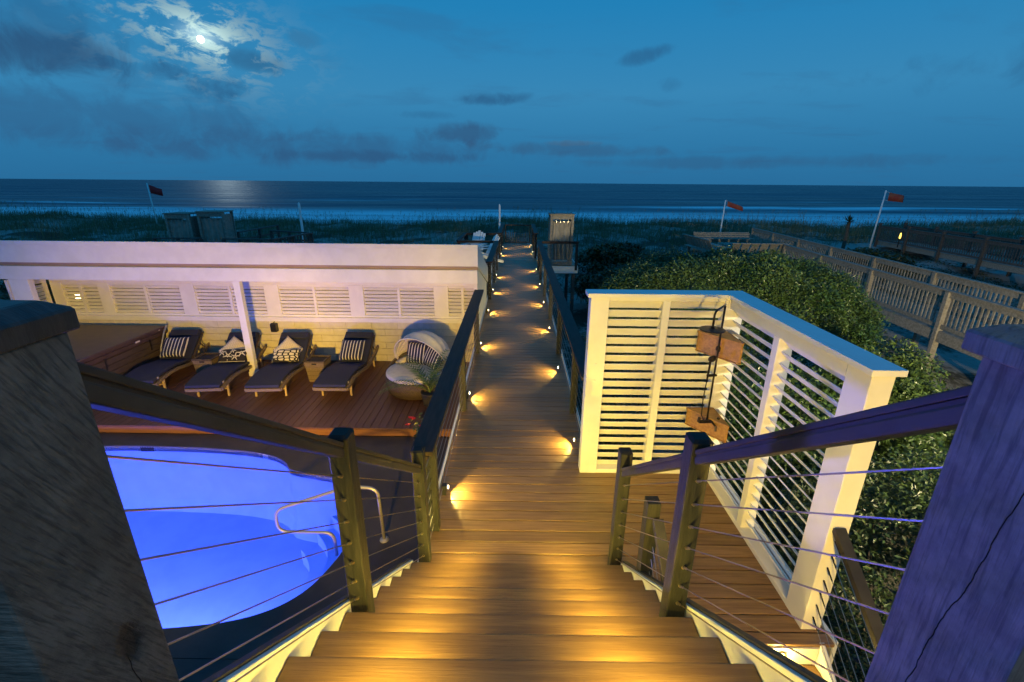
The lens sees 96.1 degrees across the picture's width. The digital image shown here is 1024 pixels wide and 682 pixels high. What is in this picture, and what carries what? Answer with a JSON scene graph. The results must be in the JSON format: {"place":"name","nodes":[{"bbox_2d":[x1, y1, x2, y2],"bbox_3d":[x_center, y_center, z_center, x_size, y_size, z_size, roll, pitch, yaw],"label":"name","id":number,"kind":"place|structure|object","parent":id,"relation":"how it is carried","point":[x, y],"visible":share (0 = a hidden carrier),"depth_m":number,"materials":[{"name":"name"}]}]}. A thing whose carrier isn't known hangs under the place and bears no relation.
{"place":"outdoors","nodes":[
{"label":"outdoors","id":0,"kind":"place"},
{"bbox_2d":[0,179,1023,228],"bbox_3d":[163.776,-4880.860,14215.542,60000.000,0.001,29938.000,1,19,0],"label":"sea","id":1,"kind":"structure","parent":0,"point":[370,200],"depth_m":226.26,"materials":[{"name":"liquid"}]},
{"bbox_2d":[0,215,1023,681],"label":"dune ground","id":2,"kind":"structure","parent":0,"point":[962,367],"depth_m":23.76,"materials":[{"name":"beige sand"}]},
{"bbox_2d":[0,279,202,303],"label":"shrub","id":3,"kind":"object","parent":2,"relation":"on","point":[3,288],"visible":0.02,"depth_m":18.82,"materials":[{"name":"green plant"}]},
{"bbox_2d":[146,183,162,222],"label":"beach flag","id":4,"kind":"object","parent":2,"relation":"on","point":[155,190],"visible":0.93,"depth_m":40.29,"materials":[{"name":"fabric"}]},
{"bbox_2d":[130,288,320,309],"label":"neighbour deck","id":5,"kind":"structure","parent":2,"relation":"on","point":[203,292],"depth_m":16.43,"materials":[{"name":"wood"}]},
{"bbox_2d":[152,237,203,241],"bbox_3d":[-12.479,-3.399,17.324,1.809,0.965,0.130,0,19,-3],"label":"deck rail","id":6,"kind":"object","parent":5,"relation":"on","point":[154,239],"visible":0.34,"depth_m":17.16,"materials":[{"name":"wood"}]},
{"bbox_2d":[162,212,200,241],"bbox_3d":[-12.767,-4.137,18.177,1.060,1.800,0.850,2,19,4],"label":"cloth hung frame","id":7,"kind":"object","parent":5,"relation":"on","point":[177,225],"visible":0.45,"depth_m":17.74,"materials":[{"name":"metal"}]},
{"bbox_2d":[172,238,200,241],"bbox_3d":[-11.763,-3.131,16.561,0.130,0.965,1.617,2,19,6],"label":"deck rail","id":8,"kind":"object","parent":5,"relation":"on","point":[197,239],"visible":0.23,"depth_m":16.70,"materials":[{"name":"wood"}]},
{"bbox_2d":[195,210,237,241],"bbox_3d":[-11.542,-4.161,18.152,1.020,1.880,0.850,-2,19,-6],"label":"cloth hung frame","id":9,"kind":"object","parent":5,"relation":"on","point":[211,229],"visible":0.64,"depth_m":17.76,"materials":[{"name":"metal"}]},
{"bbox_2d":[222,238,270,242],"bbox_3d":[-9.830,-3.337,17.208,1.908,0.965,0.130,2,19,3],"label":"deck rail","id":10,"kind":"object","parent":5,"relation":"on","point":[245,239],"visible":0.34,"depth_m":17.04,"materials":[{"name":"wood"}]},
{"bbox_2d":[237,225,280,242],"bbox_3d":[-11.486,-4.673,21.051,0.130,0.965,3.500,1,19,0],"label":"deck rail","id":11,"kind":"object","parent":5,"relation":"on","point":[260,236],"visible":0.5,"depth_m":21.02,"materials":[{"name":"wood"}]},
{"bbox_2d":[269,230,309,242],"bbox_3d":[-9.550,-4.245,19.854,2.153,0.965,0.130,7,20,20],"label":"deck rail","id":12,"kind":"object","parent":5,"relation":"on","point":[272,231],"visible":0.32,"depth_m":19.74,"materials":[{"name":"wood"}]},
{"bbox_2d":[270,232,313,242],"bbox_3d":[-8.643,-3.699,18.287,0.130,0.965,2.558,4,19,10],"label":"deck rail","id":13,"kind":"object","parent":5,"relation":"on","point":[293,239],"visible":0.41,"depth_m":18.35,"materials":[{"name":"wood"}]},
{"bbox_2d":[100,433,449,681],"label":"pool surround","id":14,"kind":"object","parent":2,"relation":"on","point":[193,652],"visible":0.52,"depth_m":5.86,"materials":[{"name":"concrete"}]},
{"bbox_2d":[105,446,341,627],"bbox_3d":[-5.668,2.924,6.248,7.330,1.258,3.468,1,19,0],"label":"pool basin","id":15,"kind":"object","parent":14,"relation":"in","point":[144,484],"visible":0.24,"depth_m":7.37,"materials":[{"name":"blue liquid"}]},
{"bbox_2d":[274,486,388,555],"bbox_3d":[-2.211,2.207,5.628,1.378,1.030,0.116,1,19,0],"label":"pool handrail","id":16,"kind":"object","parent":14,"relation":"on","point":[384,538],"visible":0.86,"depth_m":5.61,"materials":[{"name":"metal"}]},
{"bbox_2d":[405,413,422,439],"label":"potted plant","id":17,"kind":"object","parent":14,"relation":"on","point":[418,427],"visible":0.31,"depth_m":7.48,"materials":[{"name":"green plant"}]},
{"bbox_2d":[92,360,468,436],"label":"pool deck","id":18,"kind":"structure","parent":2,"relation":"on","point":[367,408],"depth_m":8.71,"materials":[{"name":"brown wood"}]},
{"bbox_2d":[67,324,166,375],"bbox_3d":[-9.005,0.394,9.654,2.299,0.936,2.214,1,19,0],"label":"hot tub","id":19,"kind":"object","parent":18,"relation":"on","point":[123,350],"visible":0.4,"depth_m":9.70,"materials":[{"name":"vinyl"},{"name":"wood"}]},
{"bbox_2d":[125,329,209,388],"bbox_3d":[-7.370,0.396,9.861,0.698,0.827,2.150,-2,19,-6],"label":"sun lounger","id":20,"kind":"object","parent":18,"relation":"on","point":[152,372],"visible":0.68,"depth_m":9.72,"materials":[{"name":"fabric"}]},
{"bbox_2d":[159,337,189,357],"bbox_3d":[-7.393,0.132,10.093,0.520,0.160,0.500,-2,62,-6],"label":"pillow","id":21,"kind":"object","parent":20,"relation":"on","point":[174,347],"visible":1,"depth_m":10.02,"materials":[{"name":"fabric"}]},
{"bbox_2d":[191,353,219,372],"bbox_3d":[-6.549,0.549,9.970,0.420,0.475,0.418,1,19,0],"label":"wicker side table","id":22,"kind":"object","parent":18,"relation":"on","point":[202,361],"visible":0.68,"depth_m":9.79,"materials":[{"name":"brown wicker"}]},
{"bbox_2d":[184,332,266,396],"bbox_3d":[-5.971,0.460,9.708,0.698,0.827,2.150,-1,19,-5],"label":"sun lounger","id":23,"kind":"object","parent":18,"relation":"on","point":[213,377],"visible":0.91,"depth_m":9.14,"materials":[{"name":"grey fabric"}]},
{"bbox_2d":[219,336,244,351],"bbox_3d":[-6.014,0.189,10.022,0.130,0.460,0.460,-28,27,50],"label":"pillow","id":24,"kind":"object","parent":23,"relation":"on","point":[234,342],"visible":0.52,"depth_m":9.99,"materials":[{"name":"beige fabric"}]},
{"bbox_2d":[218,349,246,361],"bbox_3d":[-5.977,0.307,9.860,0.580,0.300,0.135,-1,-23,-5],"label":"pillow","id":25,"kind":"object","parent":23,"relation":"on","point":[232,355],"visible":1,"depth_m":9.80,"materials":[{"name":"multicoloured fabric"}]},
{"bbox_2d":[0,240,487,375],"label":"pool pavilion","id":26,"kind":"structure","parent":18,"relation":"on","point":[188,271],"depth_m":10.38,"materials":[{"name":"white paint"}]},
{"bbox_2d":[270,321,278,331],"bbox_3d":[-5.513,-0.328,10.671,0.150,0.232,0.106,1,19,0],"label":"wall speaker","id":27,"kind":"object","parent":26,"relation":"attached to","point":[274,327],"depth_m":10.64,"materials":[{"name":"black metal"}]},
{"bbox_2d":[244,332,316,396],"bbox_3d":[-4.831,0.462,9.727,0.698,0.827,2.150,-1,19,-4],"label":"sun lounger","id":28,"kind":"object","parent":18,"relation":"on","point":[271,377],"visible":0.9,"depth_m":9.27,"materials":[{"name":"grey fabric"}]},
{"bbox_2d":[271,349,300,361],"bbox_3d":[-4.847,0.313,9.872,0.580,0.300,0.130,-1,-23,-4],"label":"pillow","id":29,"kind":"object","parent":28,"relation":"on","point":[288,355],"visible":1,"depth_m":9.82,"materials":[{"name":"fabric"}]},
{"bbox_2d":[273,336,302,351],"bbox_3d":[-4.854,0.195,10.032,0.130,0.460,0.460,-26,26,51],"label":"pillow","id":30,"kind":"object","parent":28,"relation":"on","point":[288,342],"visible":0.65,"depth_m":10.01,"materials":[{"name":"beige fabric"}]},
{"bbox_2d":[304,355,330,381],"bbox_3d":[-4.149,0.594,9.895,0.420,0.475,0.418,1,19,0],"label":"wicker side table","id":31,"kind":"object","parent":18,"relation":"on","point":[316,366],"visible":0.91,"depth_m":9.74,"materials":[{"name":"brown wicker"}]},
{"bbox_2d":[312,332,378,395],"bbox_3d":[-3.479,0.454,9.783,0.698,0.827,2.150,1,19,0],"label":"sun lounger","id":32,"kind":"object","parent":18,"relation":"on","point":[339,375],"visible":0.94,"depth_m":9.36,"materials":[{"name":"fabric"}]},
{"bbox_2d":[338,340,365,359],"bbox_3d":[-3.474,0.194,10.005,0.520,0.160,0.500,1,62,0],"label":"pillow","id":33,"kind":"object","parent":32,"relation":"on","point":[352,349],"visible":1,"depth_m":9.93,"materials":[{"name":"fabric"}]},
{"bbox_2d":[385,331,449,399],"bbox_3d":[-1.884,0.406,9.349,1.330,1.180,1.435,8,20,21],"label":"daybed","id":34,"kind":"object","parent":18,"relation":"on","point":[395,371],"visible":0.68,"depth_m":9.11,"materials":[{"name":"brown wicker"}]},
{"bbox_2d":[405,341,427,364],"bbox_3d":[-1.965,0.250,9.557,0.500,0.460,0.170,6,-2,16],"label":"pillow","id":35,"kind":"object","parent":34,"relation":"on","point":[417,350],"visible":0.82,"depth_m":9.48,"materials":[{"name":"fabric"}]},
{"bbox_2d":[423,346,441,369],"bbox_3d":[-1.606,0.337,9.371,0.500,0.460,0.170,32,14,33],"label":"pillow","id":36,"kind":"object","parent":34,"relation":"on","point":[430,355],"visible":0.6,"depth_m":9.29,"materials":[{"name":"fabric"}]},
{"bbox_2d":[380,349,467,406],"bbox_3d":[-1.561,0.747,8.726,1.820,0.987,1.783,13,22,31],"label":"potted palm","id":37,"kind":"object","parent":18,"relation":"on","point":[426,396],"visible":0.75,"depth_m":8.75,"materials":[{"name":"green plant"}]},
{"bbox_2d":[298,202,303,239],"bbox_3d":[-9.831,-4.630,21.787,0.124,3.730,0.130,1,19,0],"label":"marker pole","id":38,"kind":"object","parent":2,"relation":"on","point":[300,217],"visible":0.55,"depth_m":21.39,"materials":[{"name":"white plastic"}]},
{"bbox_2d":[499,204,500,226],"bbox_3d":[-0.707,-6.196,26.431,0.124,3.210,0.130,1,19,0],"label":"marker pole","id":39,"kind":"object","parent":2,"relation":"on","point":[499,215],"visible":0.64,"depth_m":26.07,"materials":[{"name":"white plastic"}]},
{"bbox_2d":[0,209,1023,308],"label":"dune grass","id":40,"kind":"structure","parent":2,"relation":"on","point":[436,228],"depth_m":39.27,"materials":[{"name":"green plant"}]},
{"bbox_2d":[0,202,1023,249],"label":"sea oats","id":41,"kind":"object","parent":2,"relation":"on","point":[115,221],"visible":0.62,"depth_m":38.92,"materials":[{"name":"green plant"}]},
{"bbox_2d":[0,199,1023,241],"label":"sea oat heads","id":42,"kind":"object","parent":41,"relation":"attached to","point":[505,216],"visible":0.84,"depth_m":38.64,"materials":[{"name":"beige plant"}]},
{"bbox_2d":[542,259,577,315],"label":"side platform","id":43,"kind":"structure","parent":2,"relation":"on","point":[566,269],"depth_m":17.42,"materials":[{"name":"grey wood"}]},
{"bbox_2d":[542,241,578,269],"bbox_3d":[1.748,-3.124,16.884,1.335,1.050,0.120,1,19,0],"label":"cable railing","id":44,"kind":"object","parent":43,"relation":"attached to","point":[576,243],"visible":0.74,"depth_m":16.71,"materials":[{"name":"brown wood"}]},
{"bbox_2d":[547,212,574,264],"bbox_3d":[1.825,-3.864,17.390,0.900,1.860,0.800,0,19,-1],"label":"outdoor shower","id":45,"kind":"object","parent":43,"relation":"on","point":[560,230],"visible":0.88,"depth_m":17.07,"materials":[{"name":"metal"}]},
{"bbox_2d":[574,241,646,275],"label":"shrub","id":46,"kind":"object","parent":2,"relation":"on","point":[601,256],"visible":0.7,"depth_m":22.88,"materials":[{"name":"green plant"}]},
{"bbox_2d":[569,262,658,309],"bbox_3d":[4.224,-2.043,18.372,3.819,2.150,3.866,1,19,0],"label":"shrub","id":47,"kind":"object","parent":2,"relation":"on","point":[590,282],"visible":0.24,"depth_m":18.01,"materials":[{"name":"green plant"}]},
{"bbox_2d":[577,395,656,459],"bbox_3d":[1.784,1.914,8.164,1.450,1.526,3.012,1,19,0],"label":"shrub","id":48,"kind":"object","parent":2,"relation":"on","point":[620,435],"visible":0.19,"depth_m":7.66,"materials":[{"name":"green plant"}]},
{"bbox_2d":[417,244,838,664],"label":"boardwalk","id":49,"kind":"structure","parent":2,"relation":"on","point":[522,489],"depth_m":4.83,"materials":[{"name":"brown wood"}]},
{"bbox_2d":[442,483,448,495],"bbox_3d":[-0.682,1.520,4.729,0.064,0.115,0.064,1,19,0],"label":"deck light","id":50,"kind":"object","parent":49,"relation":"on","point":[445,486],"visible":1,"depth_m":4.70,"materials":[{"name":"metal"}]},
{"bbox_2d":[410,289,483,538],"bbox_3d":[-0.684,0.422,6.519,0.180,1.050,5.800,1,19,0],"label":"cable railing","id":51,"kind":"object","parent":49,"relation":"on","point":[427,435],"visible":0.87,"depth_m":4.70,"materials":[{"name":"brown wood"}]},
{"bbox_2d":[486,241,498,299],"bbox_3d":[-0.590,-2.385,14.680,0.180,1.050,4.700,1,19,0],"label":"cable railing","id":52,"kind":"object","parent":49,"relation":"on","point":[492,257],"visible":0.99,"depth_m":14.09,"materials":[{"name":"brown wood"}]},
{"bbox_2d":[497,223,503,257],"bbox_3d":[-0.508,-4.808,21.724,0.180,1.050,4.700,1,19,0],"label":"cable railing","id":53,"kind":"object","parent":49,"relation":"on","point":[500,232],"visible":0.99,"depth_m":20.28,"materials":[{"name":"brown wood"}]},
{"bbox_2d":[201,558,827,681],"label":"staircase","id":54,"kind":"structure","parent":49,"relation":"on","point":[462,622],"depth_m":1.93,"materials":[{"name":"brown wood"}]},
{"bbox_2d":[0,300,431,681],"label":"stair railing","id":55,"kind":"object","parent":54,"relation":"on","point":[77,604],"visible":0.98,"depth_m":0.75,"materials":[{"name":"brown wood"}]},
{"bbox_2d":[607,324,1023,681],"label":"stair railing","id":56,"kind":"object","parent":54,"relation":"on","point":[956,614],"visible":0.97,"depth_m":0.81,"materials":[{"name":"brown wood"}]},
{"bbox_2d":[531,224,537,257],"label":"cable railing","id":57,"kind":"object","parent":49,"relation":"on","point":[534,237],"visible":1,"depth_m":21.30,"materials":[{"name":"brown wood"}]},
{"bbox_2d":[505,224,530,242],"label":"walkway gate","id":58,"kind":"structure","parent":57,"relation":"attached to","point":[516,235],"depth_m":23.96,"materials":[{"name":"brown wood"}]},
{"bbox_2d":[537,241,585,432],"bbox_3d":[0.913,-1.119,11.037,0.180,1.050,12.380,1,19,0],"label":"cable railing","id":59,"kind":"object","parent":49,"relation":"on","point":[565,318],"visible":0.8,"depth_m":7.58,"materials":[{"name":"brown"}]},
{"bbox_2d":[578,289,908,628],"bbox_3d":[1.501,0.792,3.963,1.567,2.046,2.077,1,19,0],"label":"privacy screen","id":60,"kind":"object","parent":49,"relation":"on","point":[867,377],"visible":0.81,"depth_m":4.20,"materials":[{"name":"white paint"}]},
{"bbox_2d":[685,407,729,442],"bbox_3d":[1.973,0.852,4.689,0.285,0.192,0.395,1,19,0],"label":"corner shelf","id":61,"kind":"object","parent":60,"relation":"attached to","point":[693,414],"visible":0.89,"depth_m":4.69,"materials":[{"name":"brown wood"}]},
{"bbox_2d":[697,305,725,431],"bbox_3d":[1.899,0.298,4.337,0.466,1.270,0.223,-11,22,-30],"label":"outdoor shower","id":62,"kind":"object","parent":60,"relation":"attached to","point":[713,329],"visible":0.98,"depth_m":4.38,"materials":[{"name":"black metal"}]},
{"bbox_2d":[695,330,744,364],"bbox_3d":[1.980,0.058,4.416,0.285,0.212,0.395,1,19,0],"label":"corner shelf","id":63,"kind":"object","parent":60,"relation":"attached to","point":[731,346],"visible":0.95,"depth_m":4.39,"materials":[{"name":"brown wood"}]},
{"bbox_2d":[770,646,836,681],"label":"side stairs","id":64,"kind":"structure","parent":49,"relation":"attached to","point":[816,654],"depth_m":3.24,"materials":[{"name":"wood"}]},
{"bbox_2d":[636,496,668,582],"bbox_3d":[0.956,2.051,2.887,0.110,1.682,1.173,1,19,0],"label":"side stair railing","id":65,"kind":"object","parent":64,"relation":"on","point":[653,527],"visible":0.51,"depth_m":3.13,"materials":[{"name":"brown wood"}]},
{"bbox_2d":[812,528,883,681],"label":"side stair railing","id":66,"kind":"object","parent":64,"relation":"on","point":[862,594],"visible":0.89,"depth_m":2.88,"materials":[{"name":"wood"}]},
{"bbox_2d":[718,200,742,244],"bbox_3d":[14.709,-7.771,31.002,1.384,3.292,0.142,1,19,0],"label":"beach flag","id":67,"kind":"object","parent":2,"relation":"on","point":[734,206],"visible":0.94,"depth_m":30.61,"materials":[{"name":"red fabric"}]},
{"bbox_2d":[582,243,894,428],"bbox_3d":[4.837,-0.240,10.676,6.479,3.912,4.902,1,19,0],"label":"shrub","id":68,"kind":"object","parent":2,"relation":"on","point":[842,305],"visible":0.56,"depth_m":9.17,"materials":[{"name":"green plant"}]},
{"bbox_2d":[684,244,796,295],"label":"bench platform","id":69,"kind":"structure","parent":2,"relation":"on","point":[695,247],"depth_m":24.58,"materials":[{"name":"grey wood"}]},
{"bbox_2d":[683,234,723,249],"bbox_3d":[9.687,-5.043,23.541,0.793,0.561,3.054,-1,19,-4],"label":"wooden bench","id":70,"kind":"object","parent":69,"relation":"on","point":[696,241],"visible":0.98,"depth_m":23.28,"materials":[{"name":"wood"}]},
{"bbox_2d":[693,232,752,241],"bbox_3d":[11.713,-5.748,25.572,3.100,0.518,0.795,1,19,0],"label":"wooden bench","id":71,"kind":"object","parent":69,"relation":"on","point":[706,235],"visible":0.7,"depth_m":25.72,"materials":[{"name":"wood"}]},
{"bbox_2d":[725,243,789,253],"bbox_3d":[11.375,-4.303,21.415,2.580,0.552,0.795,1,19,0],"label":"wooden bench","id":72,"kind":"object","parent":69,"relation":"on","point":[745,246],"visible":0.56,"depth_m":21.12,"materials":[{"name":"wood"}]},
{"bbox_2d":[682,353,842,546],"bbox_3d":[3.546,1.676,6.470,2.387,3.130,2.130,1,19,0],"label":"shrub","id":73,"kind":"object","parent":2,"relation":"on","point":[806,460],"visible":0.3,"depth_m":6.00,"materials":[{"name":"green plant"}]},
{"bbox_2d":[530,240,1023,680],"bbox_3d":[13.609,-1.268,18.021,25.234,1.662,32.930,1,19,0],"label":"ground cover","id":74,"kind":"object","parent":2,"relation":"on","point":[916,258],"visible":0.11,"depth_m":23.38,"materials":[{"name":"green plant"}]},
{"bbox_2d":[841,215,854,248],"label":"yucca","id":75,"kind":"object","parent":2,"relation":"on","point":[849,219],"visible":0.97,"depth_m":30.95,"materials":[{"name":"green plant"}]},
{"bbox_2d":[757,443,945,670],"bbox_3d":[4.079,2.465,4.711,2.648,2.617,2.853,-11,22,-30],"label":"shrub","id":76,"kind":"object","parent":2,"relation":"on","point":[867,549],"visible":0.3,"depth_m":4.78,"materials":[{"name":"green plant"}]},
{"bbox_2d":[832,616,886,681],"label":"shrub","id":77,"kind":"object","parent":2,"relation":"on","point":[863,659],"visible":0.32,"depth_m":3.90,"materials":[{"name":"green plant"}]},
{"bbox_2d":[825,247,922,277],"bbox_3d":[18.165,-3.911,23.394,4.035,1.820,3.833,-3,19,-10],"label":"shrub","id":78,"kind":"object","parent":2,"relation":"on","point":[883,254],"visible":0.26,"depth_m":22.50,"materials":[{"name":"green plant"}]},
{"bbox_2d":[804,335,953,516],"bbox_3d":[5.489,1.363,7.039,1.998,2.914,2.032,12,22,30],"label":"shrub","id":79,"kind":"object","parent":2,"relation":"on","point":[913,383],"visible":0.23,"depth_m":6.53,"materials":[{"name":"green plant"}]},
{"bbox_2d":[869,190,903,247],"bbox_3d":[25.849,-8.174,31.793,1.580,4.234,0.142,1,19,0],"label":"beach flag","id":80,"kind":"object","parent":2,"relation":"on","point":[895,197],"visible":0.93,"depth_m":31.30,"materials":[{"name":"red fabric"}]},
{"bbox_2d":[854,284,984,359],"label":"neighbour walkway","id":81,"kind":"structure","parent":2,"relation":"on","point":[949,339],"depth_m":13.05,"materials":[{"name":"grey wood"}]},
{"bbox_2d":[749,228,1023,343],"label":"picket railing","id":82,"kind":"object","parent":81,"relation":"on","point":[935,276],"visible":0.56,"depth_m":15.41,"materials":[{"name":"wood"}]},
{"bbox_2d":[775,244,1023,374],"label":"picket railing","id":83,"kind":"object","parent":81,"relation":"on","point":[950,297],"visible":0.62,"depth_m":12.64,"materials":[{"name":"wood"}]},
{"bbox_2d":[923,387,958,487],"bbox_3d":[7.838,1.717,8.351,2.926,1.705,2.763,1,19,0],"label":"shrub","id":84,"kind":"object","parent":2,"relation":"on","point":[948,441],"visible":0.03,"depth_m":7.56,"materials":[{"name":"green plant"}]},
{"bbox_2d":[877,240,1023,274],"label":"neighbour walkway","id":85,"kind":"structure","parent":2,"relation":"on","point":[997,266],"depth_m":26.23,"materials":[{"name":"wood"}]},
{"bbox_2d":[873,223,1023,290],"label":"picket railing","id":86,"kind":"object","parent":85,"relation":"attached to","point":[943,236],"visible":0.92,"depth_m":26.35,"materials":[{"name":"wood"}]},
{"bbox_2d":[901,223,1023,276],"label":"picket railing","id":87,"kind":"object","parent":85,"relation":"attached to","point":[974,234],"visible":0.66,"depth_m":27.59,"materials":[{"name":"wood"}]},
{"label":"side platform","id":88,"kind":"structure","parent":2,"relation":"on","visible":0},
{"bbox_2d":[456,233,466,244],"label":"cable railing","id":89,"kind":"object","parent":88,"relation":"on","point":[462,236],"visible":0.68,"depth_m":18.27,"materials":[{"name":"brown wood"}]},
{"bbox_2d":[460,230,487,254],"bbox_3d":[-1.475,-3.897,18.672,0.820,1.071,1.133,7,20,19],"label":"adirondack chair","id":90,"kind":"object","parent":88,"relation":"on","point":[477,235],"visible":0.32,"depth_m":18.82,"materials":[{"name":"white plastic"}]},
{"bbox_2d":[457,240,493,250],"bbox_3d":[-1.324,-3.157,16.908,1.320,1.050,0.120,1,19,0],"label":"cable railing","id":91,"kind":"object","parent":88,"relation":"attached to","point":[472,241],"visible":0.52,"depth_m":16.72,"materials":[{"name":"brown wood"}]},
{"bbox_2d":[466,233,496,244],"bbox_3d":[-1.294,-4.042,19.480,1.320,1.050,0.120,1,19,0],"label":"cable railing","id":92,"kind":"object","parent":88,"relation":"attached to","point":[487,234],"visible":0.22,"depth_m":19.29,"materials":[{"name":"brown wood"}]},
{"bbox_2d":[478,234,503,262],"bbox_3d":[-0.953,-3.538,17.640,1.133,1.071,0.820,-8,21,-23],"label":"adirondack chair","id":93,"kind":"object","parent":88,"relation":"on","point":[485,256],"visible":0.48,"depth_m":17.67,"materials":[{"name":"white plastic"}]},
{"bbox_2d":[0,0,1023,186],"label":"sky","id":94,"kind":"structure","parent":0,"point":[732,92],"materials":[{"name":"blue"}]},
{"bbox_2d":[197,35,204,42],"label":"moon","id":95,"kind":"object","parent":94,"relation":"in","point":[200,39],"visible":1,"depth_m":6525.10,"materials":[{"name":"white"}]}
]}

